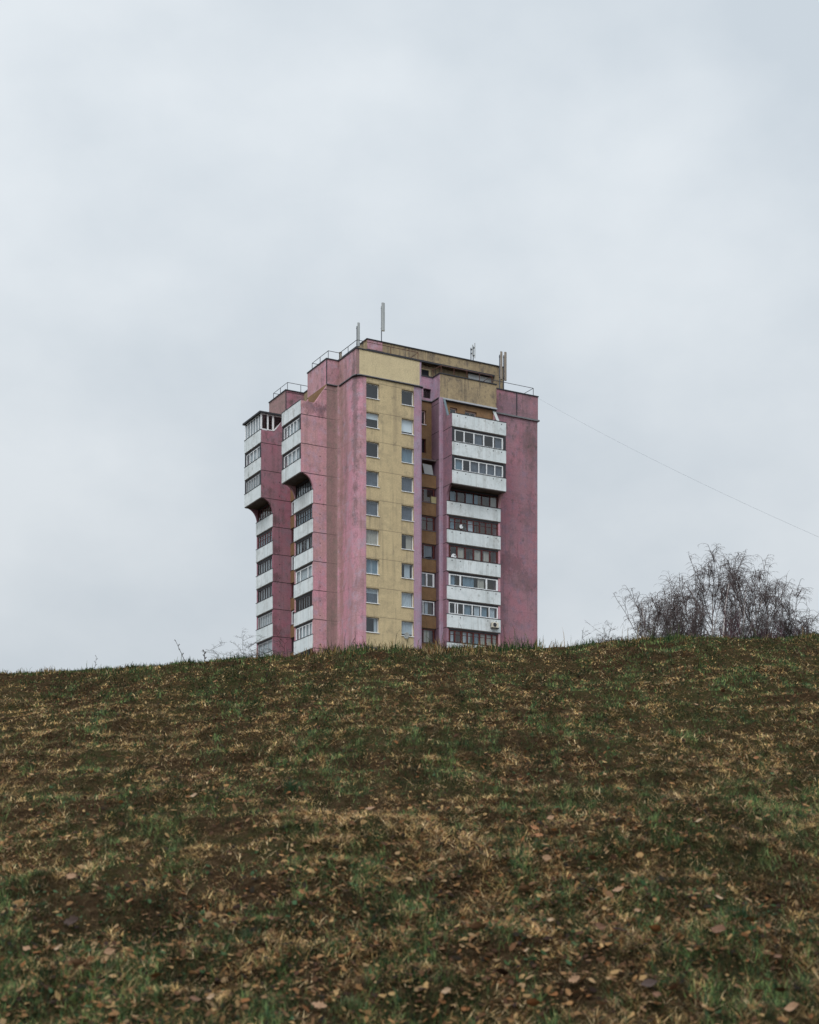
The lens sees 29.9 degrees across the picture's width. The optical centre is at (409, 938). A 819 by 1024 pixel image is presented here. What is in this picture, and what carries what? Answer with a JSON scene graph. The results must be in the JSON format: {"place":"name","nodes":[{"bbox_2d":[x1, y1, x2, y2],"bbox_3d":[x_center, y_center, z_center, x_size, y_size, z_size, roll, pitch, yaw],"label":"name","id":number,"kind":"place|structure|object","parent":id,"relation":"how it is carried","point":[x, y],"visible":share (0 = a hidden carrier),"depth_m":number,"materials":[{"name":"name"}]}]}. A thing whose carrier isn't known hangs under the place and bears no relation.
{"place":"outdoors","nodes":[
{"label":"outdoors","id":0,"kind":"place"},
{"bbox_2d":[0,632,818,1023],"bbox_3d":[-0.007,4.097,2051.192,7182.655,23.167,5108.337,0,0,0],"label":"ground","id":1,"kind":"structure","parent":0,"point":[214,859],"depth_m":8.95,"materials":[{"name":"green plant"}]},
{"bbox_2d":[10,885,20,891],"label":"fallen leaf","id":2,"kind":"object","parent":1,"relation":"on","point":[14,888],"visible":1,"depth_m":7.01,"materials":[{"name":"brown plant"}]},
{"bbox_2d":[66,872,76,878],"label":"fallen leaf","id":3,"kind":"object","parent":1,"relation":"on","point":[70,875],"visible":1,"depth_m":7.13,"materials":[{"name":"beige plant"}]},
{"bbox_2d":[64,915,79,925],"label":"fallen leaf","id":4,"kind":"object","parent":1,"relation":"on","point":[71,920],"visible":1,"depth_m":6.43,"materials":[{"name":"grey plant"}]},
{"bbox_2d":[69,959,86,965],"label":"fallen leaf","id":5,"kind":"object","parent":1,"relation":"on","point":[78,962],"visible":1,"depth_m":5.71,"materials":[{"name":"brown plant"}]},
{"bbox_2d":[103,948,115,954],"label":"fallen leaf","id":6,"kind":"object","parent":1,"relation":"on","point":[108,950],"visible":0.97,"depth_m":5.99,"materials":[{"name":"beige plant"}]},
{"bbox_2d":[150,973,163,977],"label":"fallen leaf","id":7,"kind":"object","parent":1,"relation":"on","point":[153,975],"visible":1,"depth_m":5.67,"materials":[{"name":"brown plant"}]},
{"bbox_2d":[186,996,200,1000],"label":"fallen leaf","id":8,"kind":"object","parent":1,"relation":"on","point":[194,998],"visible":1,"depth_m":5.29,"materials":[{"name":"beige plant"}]},
{"bbox_2d":[205,642,264,658],"bbox_3d":[-3.094,-4.933,27.175,1.144,0.639,1.617,0,0,0],"label":"bare shrub","id":9,"kind":"object","parent":1,"relation":"on","point":[231,652],"visible":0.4,"depth_m":26.77,"materials":[{"name":"plant"}]},
{"bbox_2d":[218,926,281,944],"bbox_3d":[-0.630,-0.003,6.177,0.298,0.108,0.192,0,0,0],"label":"grass tuft","id":10,"kind":"object","parent":1,"relation":"on","point":[246,935],"visible":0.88,"depth_m":6.16,"materials":[{"name":"plant"}]},
{"bbox_2d":[215,634,294,657],"bbox_3d":[-2.707,-5.061,27.289,1.477,0.738,1.452,0,0,39],"label":"bare shrub","id":11,"kind":"object","parent":1,"relation":"on","point":[251,645],"visible":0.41,"depth_m":26.88,"materials":[{"name":"brown plant"}]},
{"bbox_2d":[232,634,295,657],"bbox_3d":[-2.530,-5.047,27.094,1.118,0.587,1.504,0,0,-34],"label":"bare shrub","id":12,"kind":"object","parent":1,"relation":"on","point":[267,649],"visible":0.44,"depth_m":26.86,"materials":[{"name":"brown plant"}]},
{"bbox_2d":[273,776,304,795],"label":"grass tuft","id":13,"kind":"object","parent":1,"relation":"on","point":[291,786],"visible":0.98,"depth_m":9.87,"materials":[{"name":"green plant"}]},
{"bbox_2d":[308,1000,328,1008],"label":"fallen leaf","id":14,"kind":"object","parent":1,"relation":"on","point":[318,1004],"visible":1,"depth_m":5.33,"materials":[{"name":"beige plant"}]},
{"bbox_2d":[331,965,344,971],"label":"fallen leaf","id":15,"kind":"object","parent":1,"relation":"on","point":[335,969],"visible":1,"depth_m":5.75,"materials":[{"name":"brown plant"}]},
{"bbox_2d":[304,990,377,1015],"bbox_3d":[-0.242,0.238,5.407,0.278,0.118,0.173,0,0,15],"label":"grass tuft","id":16,"kind":"object","parent":1,"relation":"on","point":[351,1004],"visible":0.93,"depth_m":5.38,"materials":[{"name":"green plant"}]},
{"bbox_2d":[242,338,539,656],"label":"apartment tower","id":17,"kind":"structure","parent":1,"relation":"on","point":[356,458],"depth_m":150.93,"materials":[{"name":"pink paint"}]},
{"bbox_2d":[356,322,359,346],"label":"panel antenna","id":18,"kind":"object","parent":17,"relation":"on","point":[358,334],"visible":0.9,"depth_m":148.93,"materials":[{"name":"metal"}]},
{"bbox_2d":[366,588,377,603],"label":"window","id":19,"kind":"structure","parent":17,"relation":"in","point":[371,594],"depth_m":146.11,"materials":[{"name":"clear glass"}]},
{"bbox_2d":[366,383,378,399],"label":"window","id":20,"kind":"structure","parent":17,"relation":"in","point":[366,383],"depth_m":146.07,"materials":[{"name":"grey glass"}]},
{"bbox_2d":[366,559,378,574],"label":"window","id":21,"kind":"structure","parent":17,"relation":"in","point":[371,564],"depth_m":146.07,"materials":[{"name":"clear glass"}]},
{"bbox_2d":[366,412,379,429],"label":"window","id":22,"kind":"structure","parent":17,"relation":"in","point":[368,415],"depth_m":146.07,"materials":[{"name":"white glass"}]},
{"bbox_2d":[366,442,379,458],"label":"window","id":23,"kind":"structure","parent":17,"relation":"in","point":[366,442],"depth_m":146.11,"materials":[{"name":"grey glass"}]},
{"bbox_2d":[366,471,379,487],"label":"window","id":24,"kind":"structure","parent":17,"relation":"in","point":[371,478],"depth_m":146.11,"materials":[{"name":"grey glass"}]},
{"bbox_2d":[366,500,379,516],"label":"window","id":25,"kind":"structure","parent":17,"relation":"in","point":[372,506],"depth_m":146.11,"materials":[{"name":"grey glass"}]},
{"bbox_2d":[366,529,379,545],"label":"window","id":26,"kind":"structure","parent":17,"relation":"in","point":[371,535],"depth_m":146.11,"materials":[{"name":"grey glass"}]},
{"bbox_2d":[366,617,379,633],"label":"window","id":27,"kind":"structure","parent":17,"relation":"in","point":[375,619],"depth_m":146.28,"materials":[{"name":"grey glass"}]},
{"bbox_2d":[381,302,384,340],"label":"panel antenna","id":28,"kind":"object","parent":17,"relation":"on","point":[382,316],"visible":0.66,"depth_m":153.16,"materials":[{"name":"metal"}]},
{"bbox_2d":[401,592,412,607],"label":"window","id":29,"kind":"structure","parent":17,"relation":"in","point":[406,598],"depth_m":147.90,"materials":[{"name":"grey glass"}]},
{"bbox_2d":[401,621,412,636],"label":"window","id":30,"kind":"structure","parent":17,"relation":"in","point":[406,626],"depth_m":147.94,"materials":[{"name":"grey glass"}]},
{"bbox_2d":[401,390,413,406],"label":"window","id":31,"kind":"structure","parent":17,"relation":"in","point":[402,390],"depth_m":147.86,"materials":[{"name":"grey glass"}]},
{"bbox_2d":[401,419,413,435],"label":"window","id":32,"kind":"structure","parent":17,"relation":"in","point":[407,426],"depth_m":147.94,"materials":[{"name":"white glass"}]},
{"bbox_2d":[402,448,412,463],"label":"window","id":33,"kind":"structure","parent":17,"relation":"in","point":[407,454],"depth_m":147.94,"materials":[{"name":"grey glass"}]},
{"bbox_2d":[401,563,413,579],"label":"window","id":34,"kind":"structure","parent":17,"relation":"in","point":[406,566],"depth_m":147.94,"materials":[{"name":"white glass"}]},
{"bbox_2d":[402,477,413,492],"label":"window","id":35,"kind":"structure","parent":17,"relation":"in","point":[407,483],"depth_m":147.94,"materials":[{"name":"grey glass"}]},
{"bbox_2d":[402,506,413,521],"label":"window","id":36,"kind":"structure","parent":17,"relation":"in","point":[407,513],"depth_m":147.94,"materials":[{"name":"grey glass"}]},
{"bbox_2d":[402,534,413,550],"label":"window","id":37,"kind":"structure","parent":17,"relation":"in","point":[408,538],"depth_m":148.01,"materials":[{"name":"white glass"}]},
{"bbox_2d":[421,368,430,375],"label":"plant room window","id":38,"kind":"structure","parent":17,"relation":"in","point":[427,372],"depth_m":154.43,"materials":[{"name":"black glass"}]},
{"bbox_2d":[423,389,429,398],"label":"window","id":39,"kind":"structure","parent":17,"relation":"in","point":[423,389],"depth_m":152.60,"materials":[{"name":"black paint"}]},
{"bbox_2d":[466,550,471,559],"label":"window","id":40,"kind":"structure","parent":17,"relation":"in","point":[468,553],"depth_m":153.49,"materials":[{"name":"grey glass"}]},
{"bbox_2d":[490,622,498,628],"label":"air conditioner","id":41,"kind":"object","parent":17,"relation":"attached to","point":[494,625],"visible":1,"depth_m":153.07,"materials":[{"name":"beige plastic"}]},
{"bbox_2d":[499,351,501,387],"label":"tube antenna","id":42,"kind":"object","parent":17,"relation":"on","point":[500,366],"visible":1,"depth_m":156.73,"materials":[{"name":"metal"}]},
{"bbox_2d":[503,352,506,388],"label":"tube antenna","id":43,"kind":"object","parent":17,"relation":"on","point":[505,366],"visible":1,"depth_m":157.41,"materials":[{"name":"metal"}]},
{"bbox_2d":[540,399,817,536],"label":"overhead cable","id":44,"kind":"object","parent":17,"relation":"attached to","point":[679,472],"visible":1,"depth_m":124.53,"materials":[{"name":"metal"}]},
{"bbox_2d":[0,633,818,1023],"bbox_3d":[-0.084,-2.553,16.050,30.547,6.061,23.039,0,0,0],"label":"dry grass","id":45,"kind":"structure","parent":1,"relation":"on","point":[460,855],"depth_m":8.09,"materials":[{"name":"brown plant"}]},
{"bbox_2d":[0,637,818,1023],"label":"leaf litter","id":46,"kind":"object","parent":1,"relation":"on","point":[458,957],"visible":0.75,"depth_m":6.54,"materials":[{"name":"brown plant"}]},
{"bbox_2d":[0,638,818,1023],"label":"clover","id":47,"kind":"object","parent":1,"relation":"on","point":[294,902],"visible":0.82,"depth_m":6.91,"materials":[{"name":"green plant"}]},
{"bbox_2d":[1,623,818,685],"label":"brow grass","id":48,"kind":"structure","parent":1,"relation":"on","point":[352,648],"depth_m":22.63,"materials":[{"name":"plant"}]},
{"bbox_2d":[439,986,450,992],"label":"fallen leaf","id":49,"kind":"object","parent":1,"relation":"on","point":[446,990],"visible":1,"depth_m":5.45,"materials":[{"name":"beige plant"}]},
{"bbox_2d":[465,969,473,975],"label":"fallen leaf","id":50,"kind":"object","parent":1,"relation":"on","point":[469,972],"visible":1,"depth_m":5.59,"materials":[{"name":"brown plant"}]},
{"bbox_2d":[466,922,490,930],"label":"fallen leaf","id":51,"kind":"object","parent":1,"relation":"on","point":[477,926],"visible":1,"depth_m":6.11,"materials":[{"name":"brown plant"}]},
{"bbox_2d":[494,968,511,974],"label":"fallen leaf","id":52,"kind":"object","parent":1,"relation":"on","point":[502,971],"visible":1,"depth_m":5.65,"materials":[{"name":"black plant"}]},
{"bbox_2d":[518,885,533,890],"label":"fallen leaf","id":53,"kind":"object","parent":1,"relation":"on","point":[524,887],"visible":1,"depth_m":6.83,"materials":[{"name":"brown plant"}]},
{"bbox_2d":[523,998,544,1006],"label":"fallen leaf","id":54,"kind":"object","parent":1,"relation":"on","point":[532,1002],"visible":1,"depth_m":5.39,"materials":[{"name":"brown plant"}]},
{"bbox_2d":[539,854,551,859],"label":"fallen leaf","id":55,"kind":"object","parent":1,"relation":"on","point":[547,857],"visible":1,"depth_m":7.31,"materials":[{"name":"beige plant"}]},
{"bbox_2d":[565,974,579,983],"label":"fallen leaf","id":56,"kind":"object","parent":1,"relation":"on","point":[574,978],"visible":1,"depth_m":5.55,"materials":[{"name":"beige plant"}]},
{"bbox_2d":[588,855,596,859],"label":"fallen leaf","id":57,"kind":"object","parent":1,"relation":"on","point":[591,857],"visible":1,"depth_m":7.31,"materials":[{"name":"brown plant"}]},
{"bbox_2d":[593,922,605,929],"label":"fallen leaf","id":58,"kind":"object","parent":1,"relation":"on","point":[599,925],"visible":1,"depth_m":6.11,"materials":[{"name":"brown plant"}]},
{"bbox_2d":[583,620,622,642],"bbox_3d":[3.447,-5.395,27.503,0.991,0.596,1.152,0,0,33],"label":"bare shrub","id":59,"kind":"object","parent":1,"relation":"on","point":[608,640],"visible":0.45,"depth_m":27.31,"materials":[{"name":"grey plant"}]},
{"bbox_2d":[612,886,624,891],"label":"fallen leaf","id":60,"kind":"object","parent":1,"relation":"on","point":[618,888],"visible":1,"depth_m":6.61,"materials":[{"name":"beige plant"}]},
{"bbox_2d":[634,979,659,986],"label":"fallen leaf","id":61,"kind":"object","parent":1,"relation":"on","point":[649,982],"visible":1,"depth_m":5.47,"materials":[{"name":"grey plant"}]},
{"bbox_2d":[635,620,669,636],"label":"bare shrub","id":62,"kind":"object","parent":1,"relation":"on","point":[643,624],"visible":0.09,"depth_m":65.48,"materials":[{"name":"grey plant"}]},
{"bbox_2d":[650,990,661,995],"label":"fallen leaf","id":63,"kind":"object","parent":1,"relation":"on","point":[657,993],"visible":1,"depth_m":5.39,"materials":[{"name":"plant"}]},
{"bbox_2d":[649,924,664,931],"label":"fallen leaf","id":64,"kind":"object","parent":1,"relation":"on","point":[654,927],"visible":1,"depth_m":6.11,"materials":[{"name":"brown plant"}]},
{"bbox_2d":[613,585,708,638],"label":"bush","id":65,"kind":"object","parent":1,"relation":"on","point":[659,606],"visible":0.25,"depth_m":68.86,"materials":[{"name":"brown plant"}]},
{"bbox_2d":[618,575,705,637],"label":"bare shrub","id":66,"kind":"object","parent":1,"relation":"on","point":[678,600],"visible":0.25,"depth_m":71.16,"materials":[{"name":"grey plant"}]},
{"bbox_2d":[667,982,680,990],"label":"fallen leaf","id":67,"kind":"object","parent":1,"relation":"on","point":[673,986],"visible":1,"depth_m":5.43,"materials":[{"name":"brown plant"}]},
{"bbox_2d":[644,563,722,636],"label":"birch tree","id":68,"kind":"object","parent":1,"relation":"on","point":[693,597],"visible":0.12,"depth_m":73.42,"materials":[{"name":"grey plant"}]},
{"bbox_2d":[665,542,734,636],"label":"birch tree","id":69,"kind":"object","parent":1,"relation":"on","point":[714,593],"visible":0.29,"depth_m":70.87,"materials":[{"name":"grey plant"}]},
{"bbox_2d":[664,549,760,637],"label":"birch tree","id":70,"kind":"object","parent":1,"relation":"on","point":[698,622],"visible":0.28,"depth_m":69.74,"materials":[{"name":"brown plant"}]},
{"bbox_2d":[706,925,726,932],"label":"fallen leaf","id":71,"kind":"object","parent":1,"relation":"on","point":[717,928],"visible":1,"depth_m":5.97,"materials":[{"name":"brown plant"}]},
{"bbox_2d":[708,582,763,635],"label":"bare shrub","id":72,"kind":"object","parent":1,"relation":"on","point":[728,608],"visible":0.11,"depth_m":73.65,"materials":[{"name":"grey plant"}]},
{"bbox_2d":[699,554,787,637],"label":"birch tree","id":73,"kind":"object","parent":1,"relation":"on","point":[735,591],"visible":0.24,"depth_m":71.69,"materials":[{"name":"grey plant"}]},
{"bbox_2d":[725,900,764,921],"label":"grass tuft","id":74,"kind":"object","parent":1,"relation":"on","point":[744,912],"visible":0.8,"depth_m":6.29,"materials":[{"name":"green plant"}]},
{"bbox_2d":[720,604,770,638],"bbox_3d":[13.198,-9.794,61.772,2.474,6.829,3.155,0,0,31],"label":"bare shrub","id":75,"kind":"object","parent":1,"relation":"on","point":[728,634],"visible":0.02,"depth_m":61.24,"materials":[{"name":"plant"}]},
{"bbox_2d":[712,553,791,636],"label":"birch tree","id":76,"kind":"object","parent":1,"relation":"on","point":[760,609],"visible":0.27,"depth_m":72.83,"materials":[{"name":"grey plant"}]},
{"bbox_2d":[744,916,761,921],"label":"fallen leaf","id":77,"kind":"object","parent":1,"relation":"on","point":[750,919],"visible":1,"depth_m":6.13,"materials":[{"name":"brown plant"}]},
{"bbox_2d":[727,615,784,638],"bbox_3d":[14.413,-9.935,63.746,2.214,7.048,3.240,0,0,19],"label":"bare shrub","id":78,"kind":"object","parent":1,"relation":"on","point":[754,631],"visible":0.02,"depth_m":63.64,"materials":[{"name":"brown plant"}]},
{"bbox_2d":[742,554,809,637],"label":"birch tree","id":79,"kind":"object","parent":1,"relation":"on","point":[788,611],"visible":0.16,"depth_m":72.02,"materials":[{"name":"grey plant"}]},
{"bbox_2d":[772,987,792,991],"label":"fallen leaf","id":80,"kind":"object","parent":1,"relation":"on","point":[780,989],"visible":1,"depth_m":5.43,"materials":[{"name":"brown plant"}]},
{"bbox_2d":[760,622,807,637],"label":"bare shrub","id":81,"kind":"object","parent":1,"relation":"on","point":[783,634],"visible":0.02,"depth_m":63.69,"materials":[{"name":"plant"}]},
{"bbox_2d":[751,570,818,637],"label":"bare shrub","id":82,"kind":"object","parent":1,"relation":"on","point":[798,621],"visible":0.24,"depth_m":70.03,"materials":[{"name":"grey plant"}]},
{"bbox_2d":[781,1002,800,1010],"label":"fallen leaf","id":83,"kind":"object","parent":1,"relation":"on","point":[791,1006],"visible":1,"depth_m":5.19,"materials":[{"name":"beige plant"}]},
{"bbox_2d":[769,589,818,637],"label":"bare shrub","id":84,"kind":"object","parent":1,"relation":"on","point":[789,620],"visible":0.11,"depth_m":70.23,"materials":[{"name":"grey plant"}]},
{"bbox_2d":[0,0,818,672],"label":"sky","id":85,"kind":"structure","parent":0,"point":[202,202],"materials":[{"name":"grey"}]},
{"bbox_2d":[430,496,435,502],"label":"storage box","id":86,"kind":"object","parent":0,"point":[433,499],"visible":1,"depth_m":151.61,"materials":[{"name":"cardboard"}]}
]}

